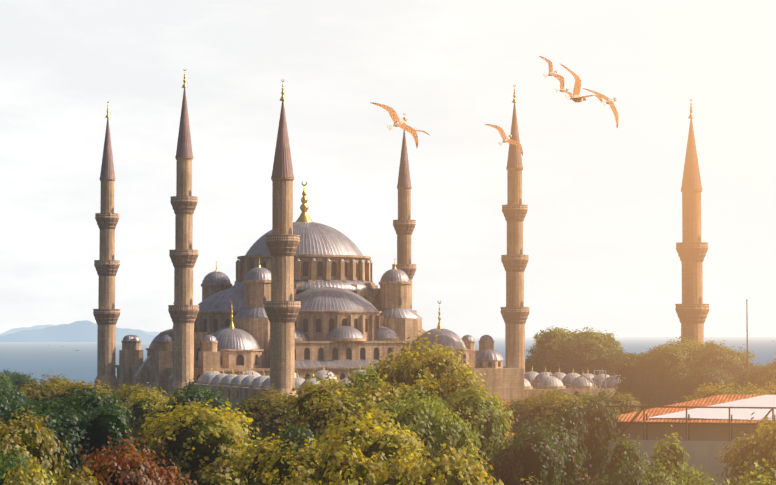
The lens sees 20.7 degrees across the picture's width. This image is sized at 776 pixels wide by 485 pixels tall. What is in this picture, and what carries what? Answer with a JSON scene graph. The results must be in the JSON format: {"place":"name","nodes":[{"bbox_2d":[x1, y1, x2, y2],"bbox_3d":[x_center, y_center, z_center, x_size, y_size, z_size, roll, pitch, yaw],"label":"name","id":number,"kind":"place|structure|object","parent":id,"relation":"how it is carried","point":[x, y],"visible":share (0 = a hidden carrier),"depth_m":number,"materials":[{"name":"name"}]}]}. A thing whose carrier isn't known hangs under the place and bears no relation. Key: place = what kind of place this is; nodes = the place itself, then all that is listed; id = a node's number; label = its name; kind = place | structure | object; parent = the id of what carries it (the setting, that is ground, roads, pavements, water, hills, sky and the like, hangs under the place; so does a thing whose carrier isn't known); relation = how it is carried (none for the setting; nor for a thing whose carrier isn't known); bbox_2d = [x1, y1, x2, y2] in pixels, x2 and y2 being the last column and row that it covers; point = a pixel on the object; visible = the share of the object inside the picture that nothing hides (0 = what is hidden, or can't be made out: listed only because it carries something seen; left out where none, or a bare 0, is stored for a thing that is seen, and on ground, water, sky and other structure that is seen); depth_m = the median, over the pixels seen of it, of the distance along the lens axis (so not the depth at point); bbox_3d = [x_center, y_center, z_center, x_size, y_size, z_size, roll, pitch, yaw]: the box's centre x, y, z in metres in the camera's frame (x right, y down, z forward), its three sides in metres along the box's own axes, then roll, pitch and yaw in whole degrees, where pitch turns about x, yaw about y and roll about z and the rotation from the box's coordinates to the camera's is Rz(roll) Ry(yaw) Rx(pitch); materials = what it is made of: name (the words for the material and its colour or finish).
{"place":"outdoors","nodes":[
{"label":"outdoors","id":0,"kind":"place"},
{"bbox_2d":[0,320,155,341],"bbox_3d":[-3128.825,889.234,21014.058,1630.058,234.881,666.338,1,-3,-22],"label":"hills","id":1,"kind":"structure","parent":0,"point":[81,331],"depth_m":21014.31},
{"bbox_2d":[0,324,159,335],"bbox_3d":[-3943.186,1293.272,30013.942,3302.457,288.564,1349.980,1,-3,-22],"label":"hills","id":2,"kind":"structure","parent":0,"point":[13,330],"depth_m":30028.75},
{"bbox_2d":[0,337,775,385],"bbox_3d":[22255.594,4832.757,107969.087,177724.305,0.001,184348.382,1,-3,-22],"label":"sea","id":3,"kind":"structure","parent":0,"point":[38,360],"depth_m":7677.60,"materials":[{"name":"blue liquid"}]},
{"bbox_2d":[0,0,775,336],"label":"sky","id":4,"kind":"structure","parent":0,"point":[602,223],"materials":[{"name":"white"}]},
{"bbox_2d":[370,102,417,147],"bbox_3d":[0.191,-2.263,40.324,0.680,1.285,0.132,-30,-20,-50],"label":"gull","id":5,"kind":"object","parent":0,"point":[397,121],"visible":1,"depth_m":40.32,"materials":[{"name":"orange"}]},
{"bbox_2d":[93,69,708,412],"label":"mosque","id":6,"kind":"structure","parent":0,"point":[304,295],"depth_m":447.93,"materials":[{"name":"stone"}]},
{"bbox_2d":[485,124,522,155],"bbox_3d":[2.851,-2.494,51.306,1.201,0.168,0.680,41,37,11],"label":"gull","id":7,"kind":"object","parent":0,"point":[505,138],"visible":1,"depth_m":51.30,"materials":[{"name":"orange"}]},
{"bbox_2d":[539,56,563,86],"bbox_3d":[4.598,-4.752,59.372,0.680,1.119,0.239,-24,-18,-48],"label":"gull","id":8,"kind":"object","parent":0,"point":[551,71],"visible":1,"depth_m":59.36,"materials":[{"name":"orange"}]},
{"bbox_2d":[554,76,571,99],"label":"gull","id":9,"kind":"object","parent":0,"point":[562,89],"visible":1,"depth_m":69.39,"materials":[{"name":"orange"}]},
{"bbox_2d":[560,64,601,101],"bbox_3d":[3.194,-2.494,35.250,0.680,0.375,1.068,3,37,-52],"label":"gull","id":10,"kind":"object","parent":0,"point":[576,97],"visible":1,"depth_m":35.32,"materials":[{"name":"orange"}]},
{"bbox_2d":[582,88,617,127],"bbox_3d":[4.479,-2.842,43.340,0.259,1.111,0.680,-46,-15,29],"label":"gull","id":11,"kind":"object","parent":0,"point":[609,101],"visible":0.98,"depth_m":43.34,"materials":[{"name":"orange"}]},
{"bbox_3d":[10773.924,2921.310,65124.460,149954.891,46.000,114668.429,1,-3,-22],"label":"ground","id":12,"kind":"structure","parent":0,"visible":0},
{"bbox_2d":[0,372,15,388],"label":"tree","id":13,"kind":"object","parent":12,"relation":"on","point":[3,379],"visible":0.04,"depth_m":317.48,"materials":[{"name":"green plant"}]},
{"bbox_2d":[0,383,28,423],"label":"tree","id":14,"kind":"object","parent":12,"relation":"on","point":[4,402],"visible":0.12,"depth_m":159.62,"materials":[{"name":"green plant"}]},
{"bbox_2d":[0,367,39,392],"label":"tree","id":15,"kind":"object","parent":12,"relation":"on","point":[20,380],"visible":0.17,"depth_m":326.88,"materials":[{"name":"green plant"}]},
{"bbox_2d":[0,376,41,410],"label":"tree","id":16,"kind":"object","parent":12,"relation":"on","point":[6,387],"visible":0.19,"depth_m":184.97,"materials":[{"name":"green plant"}]},
{"bbox_2d":[0,444,58,484],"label":"tree","id":17,"kind":"object","parent":12,"relation":"on","point":[9,463],"visible":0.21,"depth_m":94.39,"materials":[{"name":"green plant"}]},
{"bbox_2d":[3,457,56,484],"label":"tree","id":18,"kind":"object","parent":12,"relation":"on","point":[27,477],"visible":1,"depth_m":77.04,"materials":[{"name":"yellow plant"}]},
{"bbox_2d":[0,407,69,484],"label":"tree","id":19,"kind":"object","parent":12,"relation":"on","point":[24,437],"visible":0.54,"depth_m":100.16,"materials":[{"name":"green plant"}]},
{"bbox_2d":[15,370,111,413],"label":"tree","id":20,"kind":"object","parent":12,"relation":"on","point":[52,389],"visible":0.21,"depth_m":211.58,"materials":[{"name":"green plant"}]},
{"bbox_2d":[0,397,135,483],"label":"tree","id":21,"kind":"object","parent":12,"relation":"on","point":[95,431],"visible":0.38,"depth_m":128.66,"materials":[{"name":"green plant"}]},
{"bbox_2d":[49,460,111,484],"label":"tree","id":22,"kind":"object","parent":12,"relation":"on","point":[77,478],"visible":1,"depth_m":73.30,"materials":[{"name":"green plant"}]},
{"bbox_2d":[26,385,135,451],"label":"tree","id":23,"kind":"object","parent":12,"relation":"on","point":[90,402],"visible":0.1,"depth_m":147.65,"materials":[{"name":"green plant"}]},
{"bbox_2d":[67,380,113,392],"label":"tree","id":24,"kind":"object","parent":12,"relation":"on","point":[101,385],"visible":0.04,"depth_m":330.04,"materials":[{"name":"green plant"}]},
{"bbox_2d":[61,426,191,484],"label":"tree","id":25,"kind":"object","parent":12,"relation":"on","point":[120,470],"visible":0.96,"depth_m":81.27,"materials":[{"name":"red plant"}]},
{"bbox_2d":[101,444,160,470],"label":"tree","id":26,"kind":"object","parent":12,"relation":"on","point":[135,455],"visible":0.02,"depth_m":105.71,"materials":[{"name":"red plant"}]},
{"bbox_2d":[99,382,166,445],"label":"tree","id":27,"kind":"object","parent":12,"relation":"on","point":[125,392],"visible":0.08,"depth_m":215.92,"materials":[{"name":"green plant"}]},
{"bbox_2d":[116,387,224,450],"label":"tree","id":28,"kind":"object","parent":12,"relation":"on","point":[141,406],"visible":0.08,"depth_m":203.22,"materials":[{"name":"green plant"}]},
{"bbox_2d":[158,471,197,484],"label":"tree","id":29,"kind":"object","parent":12,"relation":"on","point":[180,482],"visible":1,"depth_m":69.10,"materials":[{"name":"green plant"}]},
{"bbox_2d":[118,398,260,484],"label":"tree","id":30,"kind":"object","parent":12,"relation":"on","point":[201,443],"visible":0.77,"depth_m":130.21,"materials":[{"name":"green plant"}]},
{"bbox_2d":[163,376,252,456],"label":"tree","id":31,"kind":"object","parent":12,"relation":"on","point":[204,395],"visible":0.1,"depth_m":167.50,"materials":[{"name":"green plant"}]},
{"bbox_2d":[232,396,266,460],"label":"tree","id":32,"kind":"object","parent":12,"relation":"on","point":[251,432],"visible":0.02,"depth_m":229.52,"materials":[{"name":"green plant"}]},
{"bbox_2d":[237,383,306,452],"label":"tree","id":33,"kind":"object","parent":12,"relation":"on","point":[266,416],"visible":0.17,"depth_m":195.73,"materials":[{"name":"green plant"}]},
{"bbox_2d":[252,422,298,462],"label":"tree","id":34,"kind":"object","parent":12,"relation":"on","point":[286,430],"depth_m":147.28,"materials":[{"name":"green plant"}]},
{"bbox_2d":[226,429,326,484],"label":"tree","id":35,"kind":"object","parent":12,"relation":"on","point":[279,462],"visible":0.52,"depth_m":105.30,"materials":[{"name":"green plant"}]},
{"bbox_2d":[259,419,321,484],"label":"tree","id":36,"kind":"object","parent":12,"relation":"on","point":[288,435],"visible":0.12,"depth_m":107.98,"materials":[{"name":"green plant"}]},
{"bbox_2d":[257,463,326,484],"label":"tree","id":37,"kind":"object","parent":12,"relation":"on","point":[289,482],"visible":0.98,"depth_m":85.45,"materials":[{"name":"green plant"}]},
{"bbox_2d":[284,469,436,484],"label":"tree","id":38,"kind":"object","parent":12,"relation":"on","point":[403,480],"visible":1,"depth_m":67.42,"materials":[{"name":"green plant"}]},
{"bbox_2d":[276,368,453,451],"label":"tree","id":39,"kind":"object","parent":12,"relation":"on","point":[317,406],"visible":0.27,"depth_m":138.22,"materials":[{"name":"green plant"}]},
{"bbox_2d":[343,358,392,408],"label":"tree","id":40,"kind":"object","parent":12,"relation":"on","point":[362,378],"visible":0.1,"depth_m":140.43,"materials":[{"name":"green plant"}]},
{"bbox_2d":[309,403,428,484],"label":"tree","id":41,"kind":"object","parent":12,"relation":"on","point":[375,436],"visible":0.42,"depth_m":96.50,"materials":[{"name":"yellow plant"}]},
{"bbox_2d":[318,433,503,484],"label":"tree","id":42,"kind":"object","parent":12,"relation":"on","point":[446,471],"visible":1,"depth_m":78.94,"materials":[{"name":"green plant"}]},
{"bbox_2d":[365,328,478,396],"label":"tree","id":43,"kind":"object","parent":12,"relation":"on","point":[429,362],"visible":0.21,"depth_m":148.20,"materials":[{"name":"green plant"}]},
{"bbox_2d":[386,388,484,474],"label":"tree","id":44,"kind":"object","parent":12,"relation":"on","point":[437,429],"visible":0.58,"depth_m":116.32,"materials":[{"name":"green plant"}]},
{"bbox_2d":[370,381,514,484],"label":"tree","id":45,"kind":"object","parent":12,"relation":"on","point":[489,422],"visible":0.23,"depth_m":120.89,"materials":[{"name":"green plant"}]},
{"bbox_2d":[436,364,512,476],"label":"tree","id":46,"kind":"object","parent":12,"relation":"on","point":[459,378],"visible":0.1,"depth_m":138.65,"materials":[{"name":"green plant"}]},
{"bbox_2d":[482,389,517,447],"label":"tree","id":47,"kind":"object","parent":12,"relation":"on","point":[506,411],"visible":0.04,"depth_m":147.01,"materials":[{"name":"green plant"}]},
{"bbox_2d":[520,472,546,484],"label":"tree","id":48,"kind":"object","parent":12,"relation":"on","point":[522,479],"visible":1,"depth_m":90.26,"materials":[{"name":"green plant"}]},
{"bbox_2d":[479,413,594,484],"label":"tree","id":49,"kind":"object","parent":12,"relation":"on","point":[543,455],"visible":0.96,"depth_m":107.61,"materials":[{"name":"green plant"}]},
{"bbox_2d":[525,352,549,372],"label":"tree","id":50,"kind":"object","parent":12,"relation":"on","point":[536,362],"visible":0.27,"depth_m":463.99,"materials":[{"name":"green plant"}]},
{"bbox_2d":[526,345,549,357],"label":"tree","id":51,"kind":"object","parent":12,"relation":"on","point":[532,351],"visible":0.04,"depth_m":472.76,"materials":[{"name":"green plant"}]},
{"bbox_2d":[504,391,576,441],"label":"tree","id":52,"kind":"object","parent":12,"relation":"on","point":[516,427],"visible":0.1,"depth_m":243.88,"materials":[{"name":"green plant"}]},
{"bbox_2d":[513,389,611,435],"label":"tree","id":53,"kind":"object","parent":12,"relation":"on","point":[538,410],"visible":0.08,"depth_m":198.81,"materials":[{"name":"green plant"}]},
{"bbox_2d":[541,386,600,405],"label":"tree","id":54,"kind":"object","parent":12,"relation":"on","point":[586,397],"visible":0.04,"depth_m":249.55,"materials":[{"name":"green plant"}]},
{"bbox_2d":[532,327,621,373],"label":"tree","id":55,"kind":"object","parent":12,"relation":"on","point":[552,340],"visible":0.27,"depth_m":463.19,"materials":[{"name":"green plant"}]},
{"bbox_2d":[570,449,595,484],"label":"tree","id":56,"kind":"object","parent":12,"relation":"on","point":[584,474],"depth_m":115.42,"materials":[{"name":"green plant"}]},
{"bbox_2d":[549,382,623,479],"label":"tree","id":57,"kind":"object","parent":12,"relation":"on","point":[596,433],"visible":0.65,"depth_m":124.99,"materials":[{"name":"green plant"}]},
{"bbox_2d":[561,335,623,374],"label":"tree","id":58,"kind":"object","parent":12,"relation":"on","point":[584,354],"visible":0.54,"depth_m":457.17,"materials":[{"name":"green plant"}]},
{"bbox_2d":[594,370,605,397],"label":"roof frame","id":59,"kind":"object","parent":12,"relation":"on","point":[599,378],"visible":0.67,"depth_m":298.25,"materials":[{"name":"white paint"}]},
{"bbox_2d":[576,389,644,414],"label":"tree","id":60,"kind":"object","parent":12,"relation":"on","point":[622,400],"visible":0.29,"depth_m":255.10,"materials":[{"name":"green plant"}]},
{"bbox_2d":[582,426,649,484],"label":"tree","id":61,"kind":"object","parent":12,"relation":"on","point":[625,452],"visible":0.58,"depth_m":108.14,"materials":[{"name":"green plant"}]},
{"bbox_2d":[591,350,641,375],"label":"tree","id":62,"kind":"object","parent":12,"relation":"on","point":[604,363],"visible":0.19,"depth_m":453.08,"materials":[{"name":"green plant"}]},
{"bbox_2d":[598,454,654,484],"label":"tree","id":63,"kind":"object","parent":12,"relation":"on","point":[622,473],"visible":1,"depth_m":84.11,"materials":[{"name":"green plant"}]},
{"bbox_2d":[609,353,675,409],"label":"tree","id":64,"kind":"object","parent":12,"relation":"on","point":[625,369],"visible":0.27,"depth_m":365.47,"materials":[{"name":"green plant"}]},
{"bbox_2d":[627,345,696,405],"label":"tree","id":65,"kind":"object","parent":12,"relation":"on","point":[655,365],"visible":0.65,"depth_m":361.70,"materials":[{"name":"green plant"}]},
{"bbox_2d":[637,425,720,484],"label":"tree","id":66,"kind":"object","parent":12,"relation":"on","point":[668,466],"visible":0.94,"depth_m":103.25,"materials":[{"name":"green plant"}]},
{"bbox_2d":[601,394,775,484],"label":"building","id":67,"kind":"structure","parent":12,"relation":"on","point":[706,428],"depth_m":124.93,"materials":[{"name":"beige paint"}]},
{"bbox_2d":[651,335,732,401],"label":"tree","id":68,"kind":"object","parent":12,"relation":"on","point":[689,347],"visible":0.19,"depth_m":368.01,"materials":[{"name":"green plant"}]},
{"bbox_2d":[663,360,735,402],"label":"tree","id":69,"kind":"object","parent":12,"relation":"on","point":[685,382],"visible":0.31,"depth_m":324.94,"materials":[{"name":"green plant"}]},
{"bbox_2d":[685,465,718,484],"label":"tree","id":70,"kind":"object","parent":12,"relation":"on","point":[691,472],"visible":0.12,"depth_m":119.52,"materials":[{"name":"green plant"}]},
{"bbox_2d":[672,344,754,402],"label":"tree","id":71,"kind":"object","parent":12,"relation":"on","point":[726,356],"visible":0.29,"depth_m":357.66,"materials":[{"name":"green plant"}]},
{"bbox_2d":[684,379,775,400],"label":"tree","id":72,"kind":"object","parent":12,"relation":"on","point":[764,390],"visible":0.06,"depth_m":218.82,"materials":[{"name":"green plant"}]},
{"bbox_2d":[685,458,775,484],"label":"tree","id":73,"kind":"object","parent":12,"relation":"on","point":[755,481],"visible":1,"depth_m":74.09,"materials":[{"name":"green plant"}]},
{"bbox_2d":[722,363,745,390],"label":"tree","id":74,"kind":"object","parent":12,"relation":"on","point":[733,369],"visible":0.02,"depth_m":347.22,"materials":[{"name":"green plant"}]},
{"bbox_2d":[719,379,751,394],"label":"tree","id":75,"kind":"object","parent":12,"relation":"on","point":[734,392],"depth_m":135.19,"materials":[{"name":"green plant"}]},
{"bbox_2d":[712,412,775,484],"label":"tree","id":76,"kind":"object","parent":12,"relation":"on","point":[763,445],"visible":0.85,"depth_m":112.24,"materials":[{"name":"green plant"}]},
{"bbox_2d":[746,299,747,389],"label":"mast pole","id":77,"kind":"object","parent":12,"relation":"on","point":[747,339],"visible":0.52,"depth_m":328.24,"materials":[{"name":"grey metal"}]},
{"bbox_2d":[731,362,764,392],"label":"tree","id":78,"kind":"object","parent":12,"relation":"on","point":[742,378],"visible":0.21,"depth_m":338.33,"materials":[{"name":"green plant"}]},
{"bbox_2d":[745,353,775,388],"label":"tree","id":79,"kind":"object","parent":12,"relation":"on","point":[765,375],"visible":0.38,"depth_m":332.76,"materials":[{"name":"green plant"}]}
]}

